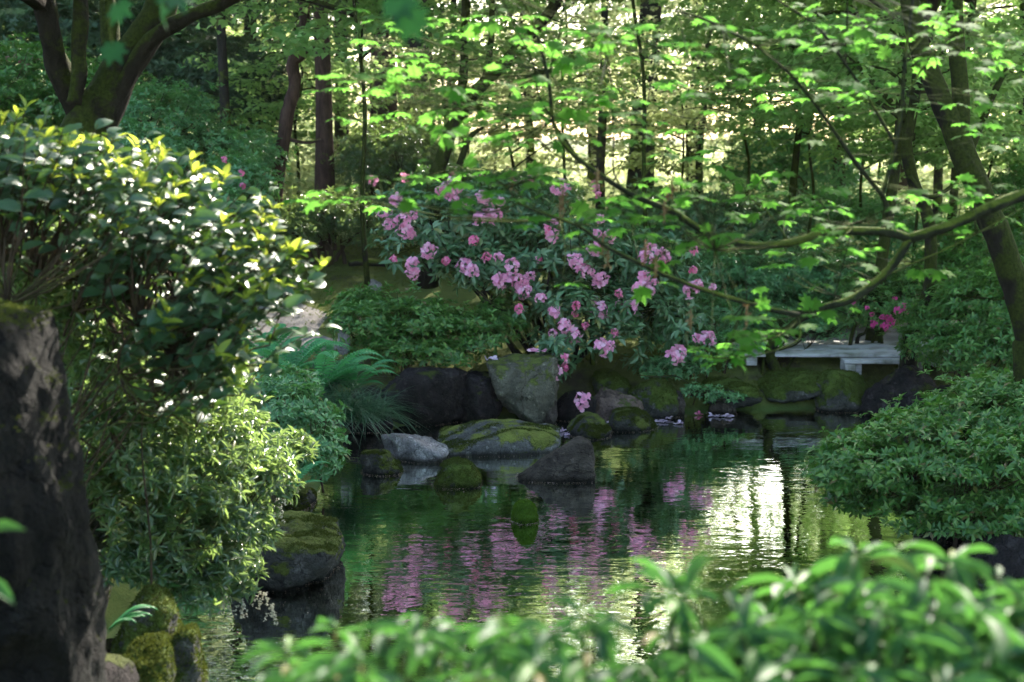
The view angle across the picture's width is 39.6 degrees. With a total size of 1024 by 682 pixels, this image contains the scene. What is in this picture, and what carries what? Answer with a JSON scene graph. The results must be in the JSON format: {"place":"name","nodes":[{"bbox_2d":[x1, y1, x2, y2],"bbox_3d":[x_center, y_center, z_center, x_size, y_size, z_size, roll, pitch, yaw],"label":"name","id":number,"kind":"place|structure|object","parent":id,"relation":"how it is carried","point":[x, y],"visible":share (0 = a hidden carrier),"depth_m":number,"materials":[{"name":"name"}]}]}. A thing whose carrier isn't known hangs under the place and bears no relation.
{"place":"outdoors","nodes":[
{"label":"outdoors","id":0,"kind":"place"},
{"bbox_2d":[212,234,337,358],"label":"path","id":1,"kind":"structure","parent":0,"point":[300,322],"depth_m":13.93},
{"bbox_2d":[249,341,384,386],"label":"fern","id":2,"kind":"object","parent":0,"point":[342,369],"visible":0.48,"depth_m":10.37,"materials":[{"name":"green plant"}]},
{"bbox_2d":[0,120,1023,631],"bbox_3d":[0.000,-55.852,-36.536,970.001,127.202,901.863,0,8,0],"label":"ground","id":3,"kind":"structure","parent":0,"point":[124,594],"depth_m":13.06,"materials":[{"name":"plant"}]},
{"bbox_2d":[0,298,106,681],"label":"standing stone","id":4,"kind":"object","parent":3,"relation":"on","point":[52,624],"visible":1,"depth_m":3.98,"materials":[{"name":"stone"}]},
{"bbox_2d":[0,30,159,143],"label":"shrub","id":5,"kind":"object","parent":3,"relation":"on","point":[28,57],"visible":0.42,"depth_m":15.79,"materials":[{"name":"green plant"}]},
{"bbox_2d":[72,354,121,607],"bbox_3d":[-1.836,0.617,6.254,0.246,1.220,0.436,0,8,0],"label":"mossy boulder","id":6,"kind":"object","parent":3,"relation":"on","point":[99,537],"visible":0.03,"depth_m":6.16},
{"bbox_2d":[0,0,233,86],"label":"shrub","id":7,"kind":"object","parent":3,"relation":"on","point":[20,23],"visible":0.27,"depth_m":19.89,"materials":[{"name":"green plant"}]},
{"bbox_2d":[105,653,139,681],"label":"dark rock","id":8,"kind":"object","parent":3,"relation":"on","point":[119,668],"visible":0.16,"depth_m":4.65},
{"bbox_2d":[21,0,241,385],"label":"mossy maple","id":9,"kind":"object","parent":3,"relation":"on","point":[106,93],"visible":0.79,"depth_m":7.35,"materials":[{"name":"brown plant"}]},
{"bbox_2d":[0,0,432,66],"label":"maple branch","id":10,"kind":"object","parent":9,"relation":"attached to","point":[408,17],"visible":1,"depth_m":2.37,"materials":[{"name":"green plant"}]},
{"bbox_2d":[120,629,176,681],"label":"mossy boulder","id":11,"kind":"object","parent":3,"relation":"on","point":[150,655],"visible":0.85,"depth_m":5.03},
{"bbox_2d":[0,210,319,625],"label":"pieris shrub","id":12,"kind":"object","parent":3,"relation":"on","point":[246,465],"visible":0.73,"depth_m":5.89,"materials":[{"name":"green plant"}]},
{"bbox_2d":[0,94,340,585],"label":"camellia","id":13,"kind":"object","parent":3,"relation":"on","point":[141,230],"visible":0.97,"depth_m":4.86,"materials":[{"name":"green plant"}]},
{"bbox_2d":[112,64,270,281],"bbox_3d":[-3.437,-1.638,14.475,1.945,2.414,2.965,0,8,0],"label":"shrub","id":14,"kind":"object","parent":3,"relation":"on","point":[182,120],"visible":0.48,"depth_m":14.66,"materials":[{"name":"green plant"}]},
{"bbox_2d":[142,14,288,155],"bbox_3d":[-4.174,-3.226,20.209,2.204,3.083,3.809,-6,10,-37],"label":"shrub","id":15,"kind":"object","parent":3,"relation":"on","point":[173,51],"visible":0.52,"depth_m":19.22,"materials":[{"name":"green plant"}]},
{"bbox_2d":[216,10,232,211],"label":"woodland tree","id":16,"kind":"object","parent":3,"relation":"on","point":[224,98],"visible":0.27,"depth_m":17.16,"materials":[{"name":"brown plant"}]},
{"bbox_2d":[158,114,301,267],"bbox_3d":[-2.745,-1.283,14.418,1.154,2.057,4.668,0,8,0],"label":"shrub","id":17,"kind":"object","parent":3,"relation":"on","point":[244,168],"visible":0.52,"depth_m":13.76,"materials":[{"name":"green plant"}]},
{"bbox_2d":[136,0,340,250],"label":"woodland tree","id":18,"kind":"object","parent":3,"relation":"on","point":[324,166],"visible":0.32,"depth_m":17.23,"materials":[{"name":"brown plant"}]},
{"bbox_2d":[267,2,320,216],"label":"woodland tree","id":19,"kind":"object","parent":3,"relation":"on","point":[287,112],"visible":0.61,"depth_m":15.74,"materials":[{"name":"brown plant"}]},
{"bbox_2d":[163,2,430,236],"bbox_3d":[-2.964,-2.862,18.711,3.181,3.362,2.910,-8,11,-43],"label":"woodland tree","id":20,"kind":"object","parent":3,"relation":"on","point":[276,106],"visible":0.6,"depth_m":18.27,"materials":[{"name":"green plant"}]},
{"bbox_2d":[284,486,316,510],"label":"bank rock","id":21,"kind":"object","parent":3,"relation":"on","point":[307,498],"visible":0.45,"depth_m":9.19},
{"bbox_2d":[252,364,351,492],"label":"azalea","id":22,"kind":"object","parent":3,"relation":"on","point":[289,387],"visible":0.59,"depth_m":9.02,"materials":[{"name":"green plant"}]},
{"bbox_2d":[210,0,397,193],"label":"woodland tree","id":23,"kind":"object","parent":3,"relation":"on","point":[392,107],"visible":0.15,"depth_m":22.49,"materials":[{"name":"green plant"}]},
{"bbox_2d":[194,0,435,131],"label":"woodland tree","id":24,"kind":"object","parent":3,"relation":"on","point":[251,22],"visible":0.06,"depth_m":24.38,"materials":[{"name":"green plant"}]},
{"bbox_2d":[265,185,386,266],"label":"shrub","id":25,"kind":"object","parent":3,"relation":"on","point":[326,221],"visible":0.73,"depth_m":15.54,"materials":[{"name":"green plant"}]},
{"bbox_2d":[260,346,402,418],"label":"sedge clump","id":26,"kind":"object","parent":3,"relation":"on","point":[338,383],"visible":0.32,"depth_m":10.48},
{"bbox_2d":[249,338,351,368],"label":"fern","id":27,"kind":"object","parent":26,"relation":"on","point":[309,350],"visible":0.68,"depth_m":10.81,"materials":[{"name":"green plant"}]},
{"bbox_2d":[305,359,400,389],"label":"fern","id":28,"kind":"object","parent":26,"relation":"on","point":[372,373],"visible":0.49,"depth_m":10.88,"materials":[{"name":"green plant"}]},
{"bbox_2d":[174,0,538,287],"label":"woodland tree","id":29,"kind":"object","parent":3,"relation":"on","point":[299,41],"visible":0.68,"depth_m":14.27,"materials":[{"name":"green plant"}]},
{"bbox_2d":[293,378,421,445],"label":"sedge clump","id":30,"kind":"object","parent":3,"relation":"on","point":[351,415],"visible":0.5,"depth_m":10.30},
{"bbox_2d":[215,0,507,188],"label":"woodland tree","id":31,"kind":"object","parent":3,"relation":"on","point":[339,132],"visible":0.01,"depth_m":27.55,"materials":[{"name":"green plant"}]},
{"bbox_2d":[343,385,392,432],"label":"bank rock","id":32,"kind":"object","parent":3,"relation":"on","point":[382,424],"visible":0.21,"depth_m":11.51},
{"bbox_2d":[257,14,496,122],"bbox_3d":[-2.486,-4.462,25.725,4.732,4.216,2.575,0,8,0],"label":"woodland tree","id":33,"kind":"object","parent":3,"relation":"on","point":[312,70],"visible":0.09,"depth_m":25.66,"materials":[{"name":"green plant"}]},
{"bbox_2d":[333,385,431,453],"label":"sedge clump","id":34,"kind":"object","parent":3,"relation":"on","point":[380,411],"visible":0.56,"depth_m":11.02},
{"bbox_2d":[328,108,466,247],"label":"shrub","id":35,"kind":"object","parent":3,"relation":"on","point":[410,150],"visible":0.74,"depth_m":17.14,"materials":[{"name":"green plant"}]},
{"bbox_2d":[381,366,467,426],"bbox_3d":[-0.750,0.533,11.954,0.879,0.687,0.760,0,8,0],"label":"bank rock","id":36,"kind":"object","parent":3,"relation":"on","point":[440,392],"visible":0.65,"depth_m":11.66,"materials":[{"name":"stone"}]},
{"bbox_2d":[318,280,537,375],"bbox_3d":[-0.719,-0.077,12.326,1.937,0.966,1.342,0,8,0],"label":"azalea","id":37,"kind":"object","parent":3,"relation":"on","point":[441,341],"visible":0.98,"depth_m":12.02,"materials":[{"name":"green plant"}]},
{"bbox_2d":[331,0,564,231],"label":"woodland tree","id":38,"kind":"object","parent":3,"relation":"on","point":[426,82],"visible":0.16,"depth_m":19.62,"materials":[{"name":"green plant"}]},
{"bbox_2d":[457,370,502,423],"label":"bank rock","id":39,"kind":"object","parent":3,"relation":"on","point":[481,400],"visible":0.41,"depth_m":11.80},
{"bbox_2d":[235,596,725,681],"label":"pieris shrub","id":40,"kind":"object","parent":3,"relation":"on","point":[517,649],"visible":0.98,"depth_m":2.10,"materials":[{"name":"green plant"}]},
{"bbox_2d":[368,155,599,222],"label":"shrub","id":41,"kind":"object","parent":3,"relation":"on","point":[578,191],"visible":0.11,"depth_m":16.25,"materials":[{"name":"green plant"}]},
{"bbox_2d":[398,67,608,171],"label":"woodland tree","id":42,"kind":"object","parent":3,"relation":"on","point":[520,150],"visible":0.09,"depth_m":29.61,"materials":[{"name":"green plant"}]},
{"bbox_2d":[0,0,1018,185],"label":"wood","id":43,"kind":"object","parent":3,"relation":"on","point":[608,169],"visible":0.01,"depth_m":57.03,"materials":[{"name":"green plant"}]},
{"bbox_2d":[387,15,632,170],"bbox_3d":[-0.010,-3.068,20.700,3.595,3.314,2.603,0,8,0],"label":"woodland tree","id":44,"kind":"object","parent":3,"relation":"on","point":[487,147],"visible":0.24,"depth_m":20.54,"materials":[{"name":"green plant"}]},
{"bbox_2d":[0,46,1020,299],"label":"undergrowth","id":45,"kind":"object","parent":3,"relation":"on","point":[306,158],"visible":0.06,"depth_m":23.33,"materials":[{"name":"green plant"}]},
{"bbox_2d":[398,0,629,187],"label":"woodland tree","id":46,"kind":"object","parent":3,"relation":"on","point":[408,40],"visible":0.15,"depth_m":21.44,"materials":[{"name":"green plant"}]},
{"bbox_2d":[486,353,558,423],"bbox_3d":[0.091,0.435,11.898,0.617,0.630,0.551,0,8,0],"label":"upright rock","id":47,"kind":"object","parent":3,"relation":"on","point":[526,387],"visible":0.91,"depth_m":11.69,"materials":[{"name":"stone"}]},
{"bbox_2d":[379,0,689,288],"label":"woodland tree","id":48,"kind":"object","parent":3,"relation":"on","point":[441,159],"visible":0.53,"depth_m":14.83,"materials":[{"name":"green plant"}]},
{"bbox_2d":[358,0,716,167],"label":"woodland tree","id":49,"kind":"object","parent":3,"relation":"on","point":[531,150],"visible":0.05,"depth_m":26.23,"materials":[{"name":"green plant"}]},
{"bbox_2d":[364,164,721,412],"bbox_3d":[0.260,-0.535,12.799,3.419,2.123,2.129,3,9,21],"label":"rhododendron","id":50,"kind":"object","parent":3,"relation":"on","point":[486,254],"visible":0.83,"depth_m":12.36,"materials":[{"name":"green plant"}]},
{"bbox_2d":[557,390,596,421],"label":"bank rock","id":51,"kind":"object","parent":3,"relation":"on","point":[568,410],"visible":0.43,"depth_m":11.94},
{"bbox_2d":[480,0,692,217],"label":"woodland tree","id":52,"kind":"object","parent":3,"relation":"on","point":[613,72],"visible":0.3,"depth_m":18.06,"materials":[{"name":"green plant"}]},
{"bbox_2d":[477,76,709,185],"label":"woodland tree","id":53,"kind":"object","parent":3,"relation":"on","point":[672,138],"visible":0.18,"depth_m":23.68,"materials":[{"name":"green plant"}]},
{"bbox_2d":[595,0,607,212],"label":"woodland tree","id":54,"kind":"object","parent":3,"relation":"on","point":[600,160],"visible":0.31,"depth_m":18.77,"materials":[{"name":"brown plant"}]},
{"bbox_2d":[591,368,631,393],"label":"mossy boulder","id":55,"kind":"object","parent":3,"relation":"on","point":[612,379],"visible":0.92,"depth_m":12.34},
{"bbox_2d":[594,387,643,421],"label":"reddish rock","id":56,"kind":"object","parent":3,"relation":"on","point":[608,401],"visible":0.46,"depth_m":11.90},
{"bbox_2d":[518,0,779,340],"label":"woodland tree","id":57,"kind":"object","parent":3,"relation":"on","point":[683,3],"visible":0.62,"depth_m":13.79,"materials":[{"name":"brown plant"}]},
{"bbox_2d":[280,0,1023,371],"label":"maple branch","id":58,"kind":"object","parent":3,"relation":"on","point":[824,232],"visible":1,"depth_m":4.68,"materials":[{"name":"green plant"}]},
{"bbox_2d":[627,378,678,418],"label":"mossy boulder","id":59,"kind":"object","parent":3,"relation":"on","point":[658,398],"visible":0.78,"depth_m":12.06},
{"bbox_2d":[552,92,772,191],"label":"woodland tree","id":60,"kind":"object","parent":3,"relation":"on","point":[678,169],"visible":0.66,"depth_m":19.83,"materials":[{"name":"green plant"}]},
{"bbox_2d":[548,21,813,190],"bbox_3d":[4.330,-9.151,33.016,8.530,13.051,5.177,0,8,0],"label":"woodland tree","id":61,"kind":"object","parent":3,"relation":"on","point":[693,142],"visible":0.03,"depth_m":33.56,"materials":[{"name":"green plant"}]},
{"bbox_2d":[622,280,765,381],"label":"azalea","id":62,"kind":"object","parent":3,"relation":"on","point":[653,365],"visible":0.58,"depth_m":12.61,"materials":[{"name":"green plant"}]},
{"bbox_2d":[561,0,834,240],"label":"woodland tree","id":63,"kind":"object","parent":3,"relation":"on","point":[651,12],"visible":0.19,"depth_m":21.61,"materials":[{"name":"green plant"}]},
{"bbox_2d":[547,0,864,198],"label":"woodland tree","id":64,"kind":"object","parent":3,"relation":"on","point":[617,22],"visible":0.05,"depth_m":25.35,"materials":[{"name":"green plant"}]},
{"bbox_2d":[602,549,818,681],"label":"pieris shrub","id":65,"kind":"object","parent":3,"relation":"on","point":[728,641],"visible":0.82,"depth_m":2.21,"materials":[{"name":"green plant"}]},
{"bbox_2d":[597,172,828,297],"bbox_3d":[2.203,-1.209,17.320,2.510,1.640,3.365,-8,11,-43],"label":"shrub","id":66,"kind":"object","parent":3,"relation":"on","point":[721,207],"visible":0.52,"depth_m":16.43,"materials":[{"name":"green plant"}]},
{"bbox_2d":[613,37,838,192],"bbox_3d":[2.970,-2.344,18.774,3.160,3.435,2.206,4,9,23],"label":"woodland tree","id":67,"kind":"object","parent":3,"relation":"on","point":[664,114],"visible":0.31,"depth_m":18.69,"materials":[{"name":"green plant"}]},
{"bbox_2d":[702,376,762,407],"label":"mossy boulder","id":68,"kind":"object","parent":3,"relation":"on","point":[751,391],"visible":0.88,"depth_m":12.29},
{"bbox_2d":[755,367,820,402],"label":"mossy boulder","id":69,"kind":"object","parent":3,"relation":"on","point":[793,385],"visible":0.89,"depth_m":12.55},
{"bbox_2d":[673,44,928,249],"bbox_3d":[3.223,-1.692,15.847,2.825,3.275,2.444,3,9,20],"label":"woodland tree","id":70,"kind":"object","parent":3,"relation":"on","point":[810,121],"visible":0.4,"depth_m":15.60,"materials":[{"name":"green plant"}]},
{"bbox_2d":[637,0,964,296],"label":"woodland tree","id":71,"kind":"object","parent":3,"relation":"on","point":[717,55],"visible":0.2,"depth_m":16.76,"materials":[{"name":"green plant"}]},
{"bbox_2d":[682,223,920,339],"bbox_3d":[2.886,-0.622,15.209,2.859,1.254,2.228,-3,9,-17],"label":"azalea","id":72,"kind":"object","parent":3,"relation":"on","point":[770,278],"visible":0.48,"depth_m":14.79,"materials":[{"name":"green plant"}]},
{"bbox_2d":[748,308,856,374],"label":"azalea","id":73,"kind":"object","parent":3,"relation":"on","point":[772,362],"visible":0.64,"depth_m":13.20,"materials":[{"name":"green plant"}]},
{"bbox_2d":[695,103,924,260],"bbox_3d":[4.292,-2.106,20.047,2.930,2.588,6.900,0,8,0],"label":"shrub","id":74,"kind":"object","parent":3,"relation":"on","point":[871,206],"visible":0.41,"depth_m":20.64,"materials":[{"name":"green plant"}]},
{"bbox_2d":[615,0,1016,340],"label":"woodland tree","id":75,"kind":"object","parent":3,"relation":"on","point":[884,244],"visible":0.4,"depth_m":13.62,"materials":[{"name":"green plant"}]},
{"bbox_2d":[660,0,981,193],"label":"woodland tree","id":76,"kind":"object","parent":3,"relation":"on","point":[700,42],"visible":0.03,"depth_m":22.25,"materials":[{"name":"green plant"}]},
{"bbox_2d":[724,340,952,366],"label":"plank bridge","id":77,"kind":"structure","parent":3,"relation":"on","point":[840,348],"depth_m":13.09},
{"bbox_2d":[673,4,1006,186],"bbox_3d":[4.884,-5.900,20.267,4.978,10.039,4.355,5,10,33],"label":"woodland tree","id":78,"kind":"object","parent":3,"relation":"on","point":[816,152],"visible":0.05,"depth_m":20.78,"materials":[{"name":"green plant"}]},
{"bbox_2d":[814,368,868,412],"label":"mossy boulder","id":79,"kind":"object","parent":3,"relation":"on","point":[842,391],"visible":0.81,"depth_m":12.35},
{"bbox_2d":[680,0,1019,203],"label":"woodland tree","id":80,"kind":"object","parent":3,"relation":"on","point":[1015,3],"visible":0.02,"depth_m":25.33,"materials":[{"name":"green plant"}]},
{"bbox_2d":[723,537,1023,681],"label":"pieris shrub","id":81,"kind":"object","parent":3,"relation":"on","point":[935,634],"visible":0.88,"depth_m":2.19,"materials":[{"name":"green plant"}]},
{"bbox_2d":[737,0,1023,294],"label":"woodland tree","id":82,"kind":"object","parent":3,"relation":"on","point":[953,192],"visible":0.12,"depth_m":16.28,"materials":[{"name":"green plant"}]},
{"bbox_2d":[778,76,983,265],"bbox_3d":[4.669,-1.961,17.899,2.544,3.013,2.719,0,8,0],"label":"woodland tree","id":83,"kind":"object","parent":3,"relation":"on","point":[870,131],"visible":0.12,"depth_m":17.52,"materials":[{"name":"green plant"}]},
{"bbox_2d":[840,357,921,374],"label":"plank bridge","id":84,"kind":"structure","parent":3,"relation":"on","point":[852,363],"depth_m":12.73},
{"bbox_2d":[827,268,943,344],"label":"azalea","id":85,"kind":"object","parent":3,"relation":"on","point":[888,308],"visible":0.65,"depth_m":13.44,"materials":[{"name":"green plant"}]},
{"bbox_2d":[755,0,1023,367],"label":"woodland tree","id":86,"kind":"object","parent":3,"relation":"on","point":[910,120],"visible":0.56,"depth_m":12.19,"materials":[{"name":"green plant"}]},
{"bbox_2d":[857,365,936,416],"bbox_3d":[3.366,0.502,12.309,0.779,0.569,0.546,0,8,0],"label":"dark rock","id":87,"kind":"object","parent":3,"relation":"on","point":[900,380],"visible":0.52,"depth_m":12.18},
{"bbox_2d":[782,47,1023,324],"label":"woodland tree","id":88,"kind":"object","parent":3,"relation":"on","point":[932,158],"visible":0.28,"depth_m":14.66,"materials":[{"name":"green plant"}]},
{"bbox_2d":[799,363,1023,546],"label":"azalea","id":89,"kind":"object","parent":3,"relation":"on","point":[953,459],"visible":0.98,"depth_m":7.76,"materials":[{"name":"green plant"}]},
{"bbox_2d":[838,53,1023,177],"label":"woodland tree","id":90,"kind":"object","parent":3,"relation":"on","point":[1010,156],"visible":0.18,"depth_m":15.57,"materials":[{"name":"green plant"}]},
{"bbox_2d":[932,0,946,245],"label":"woodland tree","id":91,"kind":"object","parent":3,"relation":"on","point":[938,176],"visible":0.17,"depth_m":18.35,"materials":[{"name":"brown plant"}]},
{"bbox_2d":[900,0,1023,472],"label":"leaning maple","id":92,"kind":"object","parent":3,"relation":"on","point":[1004,254],"visible":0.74,"depth_m":8.09,"materials":[{"name":"brown plant"}]},
{"bbox_2d":[904,147,1023,297],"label":"shrub","id":93,"kind":"object","parent":3,"relation":"on","point":[975,252],"visible":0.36,"depth_m":14.09,"materials":[{"name":"green plant"}]},
{"bbox_2d":[939,534,1023,600],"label":"mossy boulder","id":94,"kind":"object","parent":3,"relation":"on","point":[1007,556],"visible":0.3,"depth_m":7.24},
{"bbox_2d":[18,0,1011,139],"label":"sky","id":95,"kind":"structure","parent":0,"point":[569,11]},
{"bbox_2d":[105,408,1012,681],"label":"pond water","id":96,"kind":"structure","parent":0,"point":[583,544],"depth_m":8.53,"materials":[{"name":"liquid"}]},
{"bbox_2d":[109,583,183,655],"bbox_3d":[-1.441,1.291,5.590,0.316,0.690,0.582,0,8,0],"label":"mossy boulder","id":97,"kind":"object","parent":96,"relation":"on","point":[165,615],"visible":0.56,"depth_m":5.44,"materials":[{"name":"stone"}]},
{"bbox_2d":[169,621,208,681],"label":"mossy boulder","id":98,"kind":"object","parent":96,"relation":"on","point":[189,660],"visible":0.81,"depth_m":5.39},
{"bbox_2d":[228,510,345,591],"bbox_3d":[-1.238,1.181,7.854,0.642,0.440,0.858,0,8,0],"label":"flat boulder","id":99,"kind":"object","parent":96,"relation":"in","point":[310,546],"visible":0.64,"depth_m":7.50,"materials":[{"name":"stone"}]},
{"bbox_2d":[360,449,403,475],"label":"mossy boulder","id":100,"kind":"object","parent":96,"relation":"in","point":[379,462],"visible":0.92,"depth_m":10.07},
{"bbox_2d":[381,433,448,463],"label":"boulder","id":101,"kind":"object","parent":96,"relation":"in","point":[415,448],"visible":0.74,"depth_m":10.47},
{"bbox_2d":[434,456,481,488],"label":"mossy boulder","id":102,"kind":"object","parent":96,"relation":"in","point":[454,472],"visible":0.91,"depth_m":9.72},
{"bbox_2d":[436,419,561,456],"bbox_3d":[-0.100,0.790,11.034,0.978,0.328,0.810,0,8,0],"label":"flat boulder","id":103,"kind":"object","parent":96,"relation":"in","point":[496,438],"visible":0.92,"depth_m":10.78,"materials":[{"name":"stone"}]},
{"bbox_2d":[510,499,538,524],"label":"mossy boulder","id":104,"kind":"object","parent":96,"relation":"in","point":[524,511],"visible":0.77,"depth_m":8.82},
{"bbox_2d":[517,436,595,483],"bbox_3d":[0.275,0.931,9.966,0.617,0.489,0.370,0,8,0],"label":"slanting rock","id":105,"kind":"object","parent":96,"relation":"in","point":[572,460],"visible":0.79,"depth_m":9.88,"materials":[{"name":"stone"}]},
{"bbox_2d":[566,411,611,439],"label":"mossy boulder","id":106,"kind":"object","parent":96,"relation":"in","point":[590,425],"visible":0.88,"depth_m":11.30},
{"bbox_2d":[608,406,657,431],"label":"mossy boulder","id":107,"kind":"object","parent":96,"relation":"in","point":[630,419],"visible":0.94,"depth_m":11.56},
{"bbox_2d":[680,381,748,405],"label":"azalea","id":108,"kind":"object","parent":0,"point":[699,390],"visible":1,"depth_m":12.13,"materials":[{"name":"green plant"}]},
{"bbox_2d":[636,313,979,340],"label":"path","id":109,"kind":"structure","parent":0,"point":[891,336],"depth_m":14.57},
{"bbox_2d":[892,247,1023,383],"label":"azalea","id":110,"kind":"object","parent":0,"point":[989,336],"visible":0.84,"depth_m":11.88,"materials":[{"name":"green plant"}]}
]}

